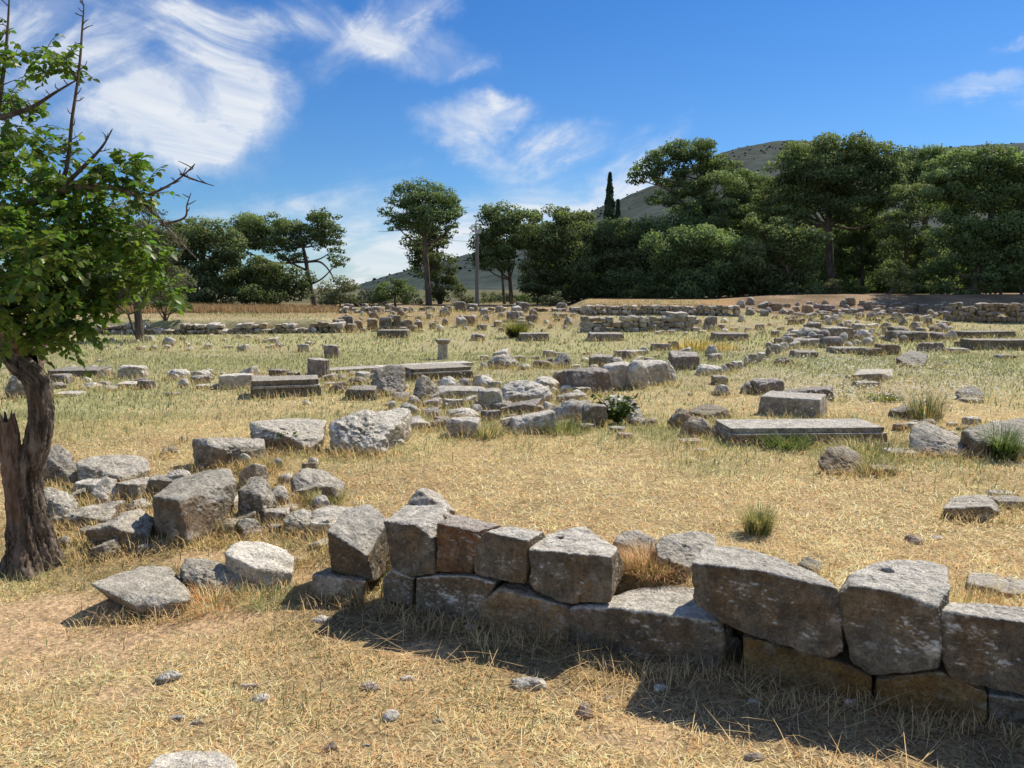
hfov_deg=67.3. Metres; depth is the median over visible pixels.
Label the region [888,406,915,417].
broken block
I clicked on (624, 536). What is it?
rubble stone
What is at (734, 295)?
bush
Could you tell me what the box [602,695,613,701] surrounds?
rubble stone
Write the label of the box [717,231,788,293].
pine tree
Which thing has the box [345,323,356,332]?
rubble stone
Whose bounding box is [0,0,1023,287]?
sky
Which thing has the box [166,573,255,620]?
dry weeds
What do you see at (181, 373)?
boulder
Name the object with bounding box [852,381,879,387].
stone slab
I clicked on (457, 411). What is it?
rubble stone
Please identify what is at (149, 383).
rubble stone
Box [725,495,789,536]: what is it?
grass tuft
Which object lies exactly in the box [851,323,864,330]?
rubble stone
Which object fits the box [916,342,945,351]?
stone block
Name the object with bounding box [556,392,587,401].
boulder
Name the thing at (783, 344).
rubble stone
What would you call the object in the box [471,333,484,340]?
stone block
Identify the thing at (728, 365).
rubble stone
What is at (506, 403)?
rubble stone
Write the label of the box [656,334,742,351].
dry weeds
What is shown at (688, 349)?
rubble stone
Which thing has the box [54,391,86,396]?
stone slab
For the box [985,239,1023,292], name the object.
pine tree
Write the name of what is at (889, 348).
stone block
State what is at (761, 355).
rubble stone
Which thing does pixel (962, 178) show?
pine tree
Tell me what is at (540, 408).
rubble stone
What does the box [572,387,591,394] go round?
rubble stone
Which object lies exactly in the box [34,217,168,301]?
pine tree
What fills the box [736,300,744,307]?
rubble stone
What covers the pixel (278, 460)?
rubble stone
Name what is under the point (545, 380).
boulder
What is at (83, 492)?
rubble stone
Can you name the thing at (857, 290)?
bush
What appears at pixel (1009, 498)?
stone block
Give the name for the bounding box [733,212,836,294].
pine tree
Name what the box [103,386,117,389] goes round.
boulder
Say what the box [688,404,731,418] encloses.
broken block
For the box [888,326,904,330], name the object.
rubble stone
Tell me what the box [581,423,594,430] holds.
rubble stone
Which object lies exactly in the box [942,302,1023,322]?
stone wall
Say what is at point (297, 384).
stone bench
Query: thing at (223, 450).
stone block
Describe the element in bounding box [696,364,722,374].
boulder
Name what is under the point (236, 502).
broken block
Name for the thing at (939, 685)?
stone block
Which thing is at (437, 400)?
rubble stone
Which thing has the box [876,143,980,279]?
pine tree
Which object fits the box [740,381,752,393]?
boulder
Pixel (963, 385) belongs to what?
white wildflowers
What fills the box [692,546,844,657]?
stone block
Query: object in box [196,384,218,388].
stone slab
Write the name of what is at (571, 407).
boulder
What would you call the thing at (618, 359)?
rubble stone
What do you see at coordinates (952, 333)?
rubble stone
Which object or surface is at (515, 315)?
rubble stone
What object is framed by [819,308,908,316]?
stone wall
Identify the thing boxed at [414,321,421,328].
stone block
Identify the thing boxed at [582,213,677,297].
pine tree
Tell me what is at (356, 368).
stone step
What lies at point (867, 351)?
stone slab
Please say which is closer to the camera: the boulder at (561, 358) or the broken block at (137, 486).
the broken block at (137, 486)
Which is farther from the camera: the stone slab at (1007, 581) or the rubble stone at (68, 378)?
the rubble stone at (68, 378)
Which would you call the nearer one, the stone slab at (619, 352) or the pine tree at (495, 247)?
the stone slab at (619, 352)
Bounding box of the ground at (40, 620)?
[0,288,1023,767]
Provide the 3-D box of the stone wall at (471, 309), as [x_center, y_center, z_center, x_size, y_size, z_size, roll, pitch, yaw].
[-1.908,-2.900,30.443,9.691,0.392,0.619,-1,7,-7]
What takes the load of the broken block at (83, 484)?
on the ground at (40, 620)
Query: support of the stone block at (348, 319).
on the ground at (40, 620)
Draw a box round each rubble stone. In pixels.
[50,373,73,383]
[51,516,63,526]
[52,382,66,388]
[58,535,72,548]
[70,488,87,501]
[78,526,91,539]
[85,541,95,548]
[89,538,121,560]
[94,492,111,504]
[98,381,110,385]
[106,368,113,375]
[131,377,145,380]
[136,543,150,556]
[137,380,155,388]
[155,670,184,683]
[167,469,190,478]
[167,527,182,544]
[168,714,186,720]
[177,378,190,387]
[190,375,209,383]
[191,719,203,725]
[219,518,238,537]
[235,511,255,518]
[236,344,249,350]
[237,453,251,467]
[238,683,258,688]
[239,366,259,374]
[239,463,268,483]
[252,693,270,702]
[269,524,282,532]
[272,458,283,469]
[278,473,292,483]
[283,509,311,534]
[284,503,300,512]
[286,371,300,375]
[297,344,309,351]
[301,462,317,468]
[307,517,335,532]
[308,457,318,463]
[308,538,327,548]
[311,615,331,622]
[321,373,336,380]
[321,486,339,502]
[322,741,336,751]
[332,319,345,328]
[334,381,346,388]
[336,374,346,380]
[344,303,353,310]
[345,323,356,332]
[355,371,370,381]
[360,681,380,691]
[369,310,378,319]
[371,306,383,314]
[383,709,399,721]
[388,400,395,408]
[392,320,403,328]
[392,392,409,400]
[397,308,405,317]
[400,675,414,680]
[405,488,454,514]
[408,395,420,405]
[422,397,441,406]
[433,416,449,419]
[435,718,443,722]
[439,307,449,315]
[442,399,463,408]
[444,306,455,311]
[450,409,463,415]
[453,301,466,311]
[456,317,466,326]
[458,378,470,385]
[463,395,476,404]
[464,315,477,324]
[464,624,475,631]
[466,303,477,310]
[471,404,482,411]
[480,308,487,315]
[481,410,500,420]
[489,381,503,387]
[491,400,511,409]
[492,348,508,356]
[500,416,513,423]
[502,420,509,428]
[507,311,519,321]
[511,306,521,310]
[513,355,524,361]
[516,301,529,312]
[526,315,537,321]
[529,309,537,315]
[536,405,544,411]
[543,350,554,356]
[543,401,553,409]
[556,303,567,309]
[558,385,571,393]
[564,317,572,324]
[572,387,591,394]
[577,702,592,719]
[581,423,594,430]
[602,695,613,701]
[608,426,625,432]
[613,530,655,554]
[614,357,622,361]
[621,350,630,358]
[648,325,657,331]
[654,684,666,691]
[655,531,716,578]
[680,347,690,351]
[704,316,716,324]
[705,345,717,355]
[708,353,721,360]
[721,364,727,373]
[723,636,741,662]
[725,363,733,370]
[731,361,742,369]
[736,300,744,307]
[744,752,764,761]
[746,297,755,304]
[746,308,754,314]
[746,698,760,704]
[748,354,757,363]
[757,352,765,361]
[765,347,771,357]
[768,303,782,310]
[770,344,780,353]
[779,342,787,350]
[781,336,789,343]
[782,333,795,337]
[789,340,800,348]
[792,338,808,347]
[797,557,821,573]
[801,305,813,313]
[803,312,816,317]
[806,322,820,329]
[807,331,815,338]
[808,338,819,345]
[812,334,823,338]
[819,304,834,310]
[820,313,830,318]
[820,329,830,336]
[820,336,842,347]
[826,317,837,324]
[839,332,847,341]
[844,699,855,706]
[845,297,855,304]
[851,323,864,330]
[854,329,868,338]
[861,337,873,345]
[864,301,878,309]
[866,311,876,319]
[871,305,885,310]
[879,322,889,327]
[887,317,898,322]
[888,302,901,306]
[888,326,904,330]
[892,423,905,430]
[893,307,905,313]
[896,313,903,318]
[898,317,907,325]
[898,335,907,342]
[901,305,912,311]
[904,534,923,544]
[905,422,916,429]
[909,321,919,330]
[915,327,925,331]
[916,304,929,312]
[920,315,930,320]
[922,419,935,424]
[924,317,932,324]
[929,326,941,331]
[929,332,945,340]
[938,323,948,332]
[946,329,957,339]
[955,425,969,430]
[961,416,981,425]
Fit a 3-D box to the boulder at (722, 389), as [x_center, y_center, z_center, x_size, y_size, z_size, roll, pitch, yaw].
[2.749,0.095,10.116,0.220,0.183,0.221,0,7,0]
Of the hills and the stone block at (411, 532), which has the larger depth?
the hills
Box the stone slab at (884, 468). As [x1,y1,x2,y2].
[866,464,898,474]
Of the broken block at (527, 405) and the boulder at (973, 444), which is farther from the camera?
the broken block at (527, 405)
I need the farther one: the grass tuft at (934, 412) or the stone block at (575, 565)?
the grass tuft at (934, 412)
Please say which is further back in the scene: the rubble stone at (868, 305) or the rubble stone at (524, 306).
the rubble stone at (868, 305)
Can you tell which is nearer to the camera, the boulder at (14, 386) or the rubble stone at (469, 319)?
the boulder at (14, 386)
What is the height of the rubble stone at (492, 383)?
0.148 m
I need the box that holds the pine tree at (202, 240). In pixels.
[145,215,250,303]
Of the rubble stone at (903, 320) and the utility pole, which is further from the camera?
the utility pole
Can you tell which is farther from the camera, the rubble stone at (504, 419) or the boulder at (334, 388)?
the boulder at (334, 388)
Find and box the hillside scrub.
[356,140,981,284]
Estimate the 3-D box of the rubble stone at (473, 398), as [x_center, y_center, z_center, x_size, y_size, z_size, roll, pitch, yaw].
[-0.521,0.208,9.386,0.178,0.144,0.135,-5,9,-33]
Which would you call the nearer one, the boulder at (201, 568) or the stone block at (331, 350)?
the boulder at (201, 568)
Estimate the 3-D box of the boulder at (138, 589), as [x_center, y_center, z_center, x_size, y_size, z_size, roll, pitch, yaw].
[-1.850,1.058,3.926,0.517,0.177,0.443,0,7,0]
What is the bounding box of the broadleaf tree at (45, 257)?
[0,0,213,581]
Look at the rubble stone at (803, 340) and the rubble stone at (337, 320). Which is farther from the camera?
the rubble stone at (337, 320)
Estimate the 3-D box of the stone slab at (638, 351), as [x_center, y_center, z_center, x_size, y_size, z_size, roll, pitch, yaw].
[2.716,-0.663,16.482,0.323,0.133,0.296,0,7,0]
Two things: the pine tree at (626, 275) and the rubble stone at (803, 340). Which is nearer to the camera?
the rubble stone at (803, 340)
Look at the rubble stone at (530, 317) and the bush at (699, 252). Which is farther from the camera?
the bush at (699, 252)
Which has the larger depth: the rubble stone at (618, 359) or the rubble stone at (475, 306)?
the rubble stone at (475, 306)
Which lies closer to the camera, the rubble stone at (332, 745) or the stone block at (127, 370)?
the rubble stone at (332, 745)
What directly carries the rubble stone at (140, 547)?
on the ground at (40, 620)
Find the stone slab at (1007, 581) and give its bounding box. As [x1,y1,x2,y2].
[966,572,1023,598]
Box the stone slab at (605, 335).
[587,332,624,340]
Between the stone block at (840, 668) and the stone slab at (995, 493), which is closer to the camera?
the stone block at (840, 668)
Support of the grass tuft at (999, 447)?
on the ground at (40, 620)
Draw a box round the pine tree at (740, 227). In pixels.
[725,169,804,263]
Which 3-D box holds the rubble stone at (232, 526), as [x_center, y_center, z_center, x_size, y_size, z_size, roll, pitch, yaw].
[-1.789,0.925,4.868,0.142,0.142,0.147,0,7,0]
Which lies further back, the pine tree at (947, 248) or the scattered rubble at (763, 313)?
the pine tree at (947, 248)
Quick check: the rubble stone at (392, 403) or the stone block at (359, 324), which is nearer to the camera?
the rubble stone at (392, 403)
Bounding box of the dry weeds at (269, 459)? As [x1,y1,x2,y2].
[241,448,296,471]
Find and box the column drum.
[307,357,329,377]
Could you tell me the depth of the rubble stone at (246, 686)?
3.10 m
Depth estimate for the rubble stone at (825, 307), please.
33.37 m
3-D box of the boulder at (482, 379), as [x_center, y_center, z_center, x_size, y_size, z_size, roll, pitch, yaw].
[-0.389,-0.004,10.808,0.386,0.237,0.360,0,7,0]
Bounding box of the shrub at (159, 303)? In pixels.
[146,277,193,320]
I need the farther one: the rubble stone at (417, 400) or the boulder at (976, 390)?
the boulder at (976, 390)
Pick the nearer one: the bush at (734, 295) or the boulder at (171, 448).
the boulder at (171, 448)
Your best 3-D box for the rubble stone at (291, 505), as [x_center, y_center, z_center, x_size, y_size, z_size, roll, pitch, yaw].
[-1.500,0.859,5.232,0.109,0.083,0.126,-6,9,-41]
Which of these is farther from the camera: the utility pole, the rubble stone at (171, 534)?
the utility pole
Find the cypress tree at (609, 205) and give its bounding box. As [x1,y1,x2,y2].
[603,172,615,232]
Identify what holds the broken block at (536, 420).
on the ground at (40, 620)
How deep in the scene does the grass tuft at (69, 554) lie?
4.57 m
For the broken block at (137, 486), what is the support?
on the ground at (40, 620)
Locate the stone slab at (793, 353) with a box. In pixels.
[789,350,818,357]
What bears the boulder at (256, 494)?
on the ground at (40, 620)
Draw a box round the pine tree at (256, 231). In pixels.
[224,207,350,305]
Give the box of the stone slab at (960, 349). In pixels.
[945,348,969,352]
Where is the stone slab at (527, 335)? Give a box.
[518,332,548,340]
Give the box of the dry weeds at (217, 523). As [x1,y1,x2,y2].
[211,506,252,533]
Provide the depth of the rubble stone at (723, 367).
12.50 m
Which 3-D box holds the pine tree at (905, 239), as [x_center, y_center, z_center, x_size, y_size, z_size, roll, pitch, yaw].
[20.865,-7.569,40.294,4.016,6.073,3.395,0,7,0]
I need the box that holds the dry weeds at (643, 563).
[615,534,692,582]
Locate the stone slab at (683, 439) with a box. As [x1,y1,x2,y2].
[679,438,701,443]
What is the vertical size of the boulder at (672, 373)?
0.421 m
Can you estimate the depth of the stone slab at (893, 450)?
6.38 m
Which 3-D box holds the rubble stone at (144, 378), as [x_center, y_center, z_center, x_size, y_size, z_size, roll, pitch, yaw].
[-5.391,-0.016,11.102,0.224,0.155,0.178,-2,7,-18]
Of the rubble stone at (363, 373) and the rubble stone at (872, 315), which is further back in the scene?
the rubble stone at (872, 315)
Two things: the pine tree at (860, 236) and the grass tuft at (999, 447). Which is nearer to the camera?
the grass tuft at (999, 447)
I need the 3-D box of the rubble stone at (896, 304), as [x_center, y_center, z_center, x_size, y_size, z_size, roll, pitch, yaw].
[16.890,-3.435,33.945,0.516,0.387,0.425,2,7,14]
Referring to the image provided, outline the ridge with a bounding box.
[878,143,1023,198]
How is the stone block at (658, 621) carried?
on the ground at (40, 620)
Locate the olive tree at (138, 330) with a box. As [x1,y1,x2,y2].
[72,198,197,340]
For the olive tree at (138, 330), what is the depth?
20.77 m
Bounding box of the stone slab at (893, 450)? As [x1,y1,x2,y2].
[881,448,916,457]
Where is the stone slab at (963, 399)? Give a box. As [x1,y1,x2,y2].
[958,397,983,402]
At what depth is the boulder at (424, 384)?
9.54 m
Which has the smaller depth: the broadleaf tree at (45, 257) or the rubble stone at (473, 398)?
the broadleaf tree at (45, 257)
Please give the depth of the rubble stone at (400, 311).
27.64 m
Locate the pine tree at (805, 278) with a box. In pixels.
[776,243,827,291]
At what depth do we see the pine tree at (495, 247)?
44.69 m
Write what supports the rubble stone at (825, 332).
on the ground at (40, 620)
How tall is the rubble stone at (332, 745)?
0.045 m
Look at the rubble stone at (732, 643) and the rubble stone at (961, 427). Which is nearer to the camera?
the rubble stone at (732, 643)
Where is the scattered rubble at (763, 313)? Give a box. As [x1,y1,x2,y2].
[75,299,1019,746]
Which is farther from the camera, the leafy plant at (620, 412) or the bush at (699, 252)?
the bush at (699, 252)
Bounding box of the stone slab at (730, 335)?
[710,332,748,340]
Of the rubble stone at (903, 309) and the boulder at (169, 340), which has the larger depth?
the rubble stone at (903, 309)
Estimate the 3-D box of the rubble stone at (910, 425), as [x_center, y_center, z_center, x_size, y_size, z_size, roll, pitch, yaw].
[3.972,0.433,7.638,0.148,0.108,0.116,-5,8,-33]
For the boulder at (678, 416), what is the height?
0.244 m
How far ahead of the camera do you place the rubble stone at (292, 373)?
12.03 m
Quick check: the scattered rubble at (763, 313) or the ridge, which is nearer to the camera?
the scattered rubble at (763, 313)
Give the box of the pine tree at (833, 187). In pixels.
[756,129,912,293]
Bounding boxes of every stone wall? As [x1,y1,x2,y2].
[95,321,345,334]
[339,306,581,314]
[579,315,700,332]
[581,304,740,316]
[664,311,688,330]
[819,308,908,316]
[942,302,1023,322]
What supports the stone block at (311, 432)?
on the ground at (40, 620)
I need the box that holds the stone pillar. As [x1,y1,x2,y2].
[435,339,449,359]
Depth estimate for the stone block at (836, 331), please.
19.95 m
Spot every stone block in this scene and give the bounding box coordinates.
[76,455,150,481]
[85,509,153,550]
[117,365,148,378]
[148,474,175,494]
[152,468,236,542]
[192,437,265,468]
[218,373,253,388]
[249,418,325,451]
[268,369,289,375]
[324,345,339,357]
[342,316,352,323]
[344,385,378,400]
[354,320,362,329]
[367,318,377,329]
[379,317,391,329]
[383,505,451,575]
[383,569,419,605]
[393,315,400,328]
[404,320,412,328]
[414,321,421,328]
[415,570,504,623]
[436,515,501,572]
[445,417,480,436]
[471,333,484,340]
[474,527,545,582]
[478,388,502,409]
[478,579,581,642]
[529,527,624,603]
[552,370,562,384]
[559,367,613,393]
[569,585,734,671]
[581,403,606,427]
[588,354,613,367]
[603,361,628,389]
[631,359,670,384]
[650,343,670,350]
[668,341,678,349]
[668,350,699,369]
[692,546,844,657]
[711,375,728,384]
[743,633,872,703]
[749,378,783,394]
[758,391,826,417]
[821,326,853,341]
[839,560,950,674]
[873,660,986,724]
[874,343,900,354]
[883,330,928,341]
[896,351,927,367]
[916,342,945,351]
[941,602,1023,694]
[984,686,1023,729]
[989,495,1023,509]
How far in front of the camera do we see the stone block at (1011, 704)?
2.81 m
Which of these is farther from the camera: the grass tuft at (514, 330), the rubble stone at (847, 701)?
the grass tuft at (514, 330)
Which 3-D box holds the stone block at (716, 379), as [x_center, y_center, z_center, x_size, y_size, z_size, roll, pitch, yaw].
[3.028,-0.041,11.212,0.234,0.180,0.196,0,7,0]
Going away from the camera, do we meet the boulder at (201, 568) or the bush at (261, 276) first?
the boulder at (201, 568)
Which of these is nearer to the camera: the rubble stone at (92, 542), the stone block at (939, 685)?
the stone block at (939, 685)
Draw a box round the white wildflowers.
[4,346,1023,411]
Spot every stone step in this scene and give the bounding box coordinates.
[329,361,472,373]
[402,363,472,380]
[955,330,1015,338]
[960,338,1023,350]
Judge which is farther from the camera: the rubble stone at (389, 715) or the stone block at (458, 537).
the stone block at (458, 537)
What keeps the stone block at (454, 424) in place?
on the ground at (40, 620)
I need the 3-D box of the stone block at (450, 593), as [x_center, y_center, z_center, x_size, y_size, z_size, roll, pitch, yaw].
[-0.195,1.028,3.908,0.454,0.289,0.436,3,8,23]
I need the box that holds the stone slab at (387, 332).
[376,329,410,337]
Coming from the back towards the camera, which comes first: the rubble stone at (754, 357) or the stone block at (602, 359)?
the rubble stone at (754, 357)
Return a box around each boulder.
[4,376,25,398]
[43,444,77,485]
[44,487,78,518]
[61,505,116,528]
[84,382,103,388]
[91,476,117,500]
[91,566,190,617]
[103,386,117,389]
[148,750,238,767]
[160,447,177,454]
[162,337,175,345]
[167,369,189,378]
[180,558,246,594]
[191,370,211,379]
[203,343,212,348]
[224,541,294,591]
[238,477,276,522]
[291,468,344,494]
[328,384,344,392]
[328,407,411,454]
[347,377,367,385]
[371,364,405,396]
[400,402,420,414]
[410,417,430,429]
[413,375,439,401]
[425,407,440,417]
[429,417,448,428]
[437,376,455,385]
[446,407,478,418]
[472,376,493,387]
[486,354,518,368]
[501,380,552,402]
[511,677,546,690]
[518,364,531,369]
[533,360,552,368]
[533,376,559,388]
[552,352,573,367]
[553,399,586,420]
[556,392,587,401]
[602,396,641,419]
[626,361,649,388]
[626,414,645,425]
[644,417,657,426]
[665,360,675,383]
[667,408,690,428]
[680,416,710,436]
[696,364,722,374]
[710,426,717,436]
[712,384,729,395]
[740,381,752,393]
[774,356,793,364]
[796,327,820,337]
[818,445,860,474]
[909,421,968,457]
[956,386,983,399]
[960,418,1023,458]
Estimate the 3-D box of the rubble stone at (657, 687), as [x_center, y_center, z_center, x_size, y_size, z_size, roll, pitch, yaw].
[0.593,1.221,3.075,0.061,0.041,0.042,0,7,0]
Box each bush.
[213,254,317,305]
[304,274,362,307]
[342,288,388,305]
[352,290,399,302]
[402,291,489,304]
[479,291,502,302]
[485,293,519,301]
[507,292,540,303]
[539,291,566,305]
[585,288,614,298]
[617,284,663,298]
[637,222,772,298]
[720,285,746,297]
[817,278,847,293]
[850,285,869,293]
[881,259,927,294]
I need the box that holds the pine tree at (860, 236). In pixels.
[821,203,893,292]
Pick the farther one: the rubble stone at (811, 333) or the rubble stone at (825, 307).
the rubble stone at (825, 307)
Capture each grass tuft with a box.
[56,546,83,566]
[300,482,357,506]
[466,417,509,438]
[502,318,533,338]
[538,412,593,435]
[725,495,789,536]
[756,422,819,451]
[815,430,920,463]
[850,453,911,475]
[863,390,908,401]
[892,384,957,419]
[959,418,1023,460]
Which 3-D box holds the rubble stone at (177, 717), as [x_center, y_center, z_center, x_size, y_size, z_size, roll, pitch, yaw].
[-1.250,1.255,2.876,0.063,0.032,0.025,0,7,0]
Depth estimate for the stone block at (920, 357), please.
13.68 m
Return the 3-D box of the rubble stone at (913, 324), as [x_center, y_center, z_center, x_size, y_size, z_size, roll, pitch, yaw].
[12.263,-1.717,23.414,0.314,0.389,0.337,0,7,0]
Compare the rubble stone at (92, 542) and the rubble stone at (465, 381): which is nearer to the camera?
the rubble stone at (92, 542)
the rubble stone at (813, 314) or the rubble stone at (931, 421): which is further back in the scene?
the rubble stone at (813, 314)
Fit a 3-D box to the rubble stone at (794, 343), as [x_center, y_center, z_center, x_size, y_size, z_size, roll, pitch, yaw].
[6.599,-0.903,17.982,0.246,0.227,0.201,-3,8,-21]
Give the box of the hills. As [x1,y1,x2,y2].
[357,140,997,289]
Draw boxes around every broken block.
[72,478,117,496]
[97,500,127,514]
[116,479,150,501]
[124,498,152,511]
[232,495,237,511]
[237,518,263,538]
[262,337,278,342]
[264,507,289,526]
[272,486,289,505]
[292,482,323,500]
[310,516,337,536]
[312,495,329,510]
[312,567,366,603]
[327,504,388,581]
[500,398,541,415]
[509,409,556,433]
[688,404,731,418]
[782,386,833,400]
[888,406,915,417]
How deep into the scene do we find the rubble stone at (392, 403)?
8.92 m
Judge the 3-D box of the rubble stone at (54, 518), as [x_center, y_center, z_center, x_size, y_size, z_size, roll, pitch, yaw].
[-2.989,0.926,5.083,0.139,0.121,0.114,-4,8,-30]
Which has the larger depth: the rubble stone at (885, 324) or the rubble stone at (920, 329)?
the rubble stone at (885, 324)
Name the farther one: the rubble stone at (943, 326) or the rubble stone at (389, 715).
the rubble stone at (943, 326)
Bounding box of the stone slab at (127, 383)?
[116,381,137,388]
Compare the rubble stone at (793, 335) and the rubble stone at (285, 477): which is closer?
the rubble stone at (285, 477)
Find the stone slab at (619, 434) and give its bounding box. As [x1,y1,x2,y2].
[617,432,632,438]
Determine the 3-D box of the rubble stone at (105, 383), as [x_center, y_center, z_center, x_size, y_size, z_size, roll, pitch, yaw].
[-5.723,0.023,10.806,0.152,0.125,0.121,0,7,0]
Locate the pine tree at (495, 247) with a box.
[452,199,544,303]
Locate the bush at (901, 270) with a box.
[881,259,927,294]
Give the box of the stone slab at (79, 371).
[47,366,113,379]
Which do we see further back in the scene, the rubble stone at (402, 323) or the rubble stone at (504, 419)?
the rubble stone at (402, 323)
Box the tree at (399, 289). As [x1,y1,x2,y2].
[371,277,419,306]
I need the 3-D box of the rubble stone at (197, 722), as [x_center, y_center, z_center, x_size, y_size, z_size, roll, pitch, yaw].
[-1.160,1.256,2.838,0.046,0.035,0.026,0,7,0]
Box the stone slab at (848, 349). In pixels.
[826,346,860,353]
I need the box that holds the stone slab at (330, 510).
[311,505,352,519]
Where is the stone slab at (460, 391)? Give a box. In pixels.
[437,385,484,398]
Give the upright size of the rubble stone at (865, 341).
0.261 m
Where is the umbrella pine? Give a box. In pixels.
[376,176,467,304]
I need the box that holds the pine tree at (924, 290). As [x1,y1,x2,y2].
[890,249,965,293]
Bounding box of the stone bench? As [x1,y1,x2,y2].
[251,375,320,398]
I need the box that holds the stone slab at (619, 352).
[614,350,635,356]
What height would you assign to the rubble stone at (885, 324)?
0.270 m
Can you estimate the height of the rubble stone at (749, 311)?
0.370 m
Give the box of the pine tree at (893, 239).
[875,235,915,291]
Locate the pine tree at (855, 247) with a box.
[816,204,893,288]
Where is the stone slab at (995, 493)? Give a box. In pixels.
[986,490,1018,495]
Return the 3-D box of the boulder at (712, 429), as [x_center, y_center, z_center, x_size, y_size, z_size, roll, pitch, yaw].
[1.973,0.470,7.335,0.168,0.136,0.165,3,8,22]
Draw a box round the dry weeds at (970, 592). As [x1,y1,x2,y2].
[949,575,1020,606]
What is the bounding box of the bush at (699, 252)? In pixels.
[637,222,772,298]
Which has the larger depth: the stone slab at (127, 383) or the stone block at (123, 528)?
the stone slab at (127, 383)
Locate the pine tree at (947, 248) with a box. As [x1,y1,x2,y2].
[930,224,971,290]
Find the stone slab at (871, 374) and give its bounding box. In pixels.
[853,369,892,381]
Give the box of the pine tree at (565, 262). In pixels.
[513,204,627,304]
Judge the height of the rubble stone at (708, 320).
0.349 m
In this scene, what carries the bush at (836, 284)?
on the ground at (40, 620)
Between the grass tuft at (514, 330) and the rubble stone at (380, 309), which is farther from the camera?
the rubble stone at (380, 309)
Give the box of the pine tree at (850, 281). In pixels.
[795,224,918,292]
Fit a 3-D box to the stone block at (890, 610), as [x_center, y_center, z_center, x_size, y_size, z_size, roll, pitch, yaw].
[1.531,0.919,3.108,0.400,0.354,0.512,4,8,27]
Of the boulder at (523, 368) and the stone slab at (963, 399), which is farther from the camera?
the boulder at (523, 368)
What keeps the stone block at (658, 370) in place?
on the ground at (40, 620)
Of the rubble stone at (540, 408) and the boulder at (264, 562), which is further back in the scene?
the rubble stone at (540, 408)
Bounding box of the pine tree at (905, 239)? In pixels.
[872,181,945,293]
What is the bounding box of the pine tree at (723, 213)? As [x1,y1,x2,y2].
[625,137,767,296]
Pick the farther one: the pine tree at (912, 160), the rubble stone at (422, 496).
the pine tree at (912, 160)
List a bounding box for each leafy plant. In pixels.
[277,431,298,437]
[590,393,640,423]
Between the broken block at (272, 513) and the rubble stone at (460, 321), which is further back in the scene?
the rubble stone at (460, 321)
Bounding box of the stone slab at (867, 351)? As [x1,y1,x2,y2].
[857,347,882,355]
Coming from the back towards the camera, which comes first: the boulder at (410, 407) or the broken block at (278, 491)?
the boulder at (410, 407)
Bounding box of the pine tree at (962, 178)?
[915,141,1023,294]
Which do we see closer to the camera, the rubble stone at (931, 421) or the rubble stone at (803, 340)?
the rubble stone at (931, 421)
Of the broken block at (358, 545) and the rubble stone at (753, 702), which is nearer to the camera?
the rubble stone at (753, 702)
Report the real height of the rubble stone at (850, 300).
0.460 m
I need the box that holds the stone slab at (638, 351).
[635,350,646,354]
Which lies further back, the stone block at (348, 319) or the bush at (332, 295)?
the bush at (332, 295)
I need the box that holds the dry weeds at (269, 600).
[221,577,305,612]
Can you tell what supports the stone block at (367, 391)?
on the ground at (40, 620)
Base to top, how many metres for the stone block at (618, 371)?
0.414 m
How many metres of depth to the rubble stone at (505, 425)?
7.66 m
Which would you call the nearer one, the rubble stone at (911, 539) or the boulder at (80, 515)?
the rubble stone at (911, 539)
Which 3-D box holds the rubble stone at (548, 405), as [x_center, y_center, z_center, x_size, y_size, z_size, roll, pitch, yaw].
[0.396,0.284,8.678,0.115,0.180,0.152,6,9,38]
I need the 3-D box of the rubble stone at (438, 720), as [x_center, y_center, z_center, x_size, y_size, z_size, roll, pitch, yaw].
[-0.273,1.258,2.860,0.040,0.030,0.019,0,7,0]
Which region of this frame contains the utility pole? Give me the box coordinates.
[472,220,480,306]
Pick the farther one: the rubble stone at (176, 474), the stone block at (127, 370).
the stone block at (127, 370)
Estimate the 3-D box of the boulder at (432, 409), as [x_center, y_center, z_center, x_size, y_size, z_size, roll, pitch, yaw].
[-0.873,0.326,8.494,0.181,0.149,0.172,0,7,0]
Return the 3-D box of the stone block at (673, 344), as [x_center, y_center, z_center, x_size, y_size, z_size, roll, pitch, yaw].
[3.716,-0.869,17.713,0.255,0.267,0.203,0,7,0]
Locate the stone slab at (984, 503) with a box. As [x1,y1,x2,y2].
[943,494,999,519]
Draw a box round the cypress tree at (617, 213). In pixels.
[615,199,621,229]
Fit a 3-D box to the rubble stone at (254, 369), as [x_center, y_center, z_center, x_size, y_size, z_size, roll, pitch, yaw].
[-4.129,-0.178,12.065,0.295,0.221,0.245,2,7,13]
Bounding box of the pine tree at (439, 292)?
[398,224,467,303]
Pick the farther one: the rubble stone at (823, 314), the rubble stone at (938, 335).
the rubble stone at (823, 314)
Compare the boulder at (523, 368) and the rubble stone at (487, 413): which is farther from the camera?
the boulder at (523, 368)
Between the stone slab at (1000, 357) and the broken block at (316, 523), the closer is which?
the broken block at (316, 523)
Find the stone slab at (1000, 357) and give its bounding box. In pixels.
[993,354,1017,358]
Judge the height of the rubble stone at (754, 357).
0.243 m
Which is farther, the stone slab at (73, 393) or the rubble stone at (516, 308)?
the rubble stone at (516, 308)
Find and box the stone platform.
[714,419,887,444]
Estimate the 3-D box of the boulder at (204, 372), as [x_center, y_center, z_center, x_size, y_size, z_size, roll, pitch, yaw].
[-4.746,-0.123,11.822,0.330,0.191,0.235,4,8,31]
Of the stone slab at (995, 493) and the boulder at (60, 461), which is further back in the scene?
the boulder at (60, 461)
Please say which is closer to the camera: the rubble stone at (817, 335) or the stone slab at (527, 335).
the rubble stone at (817, 335)

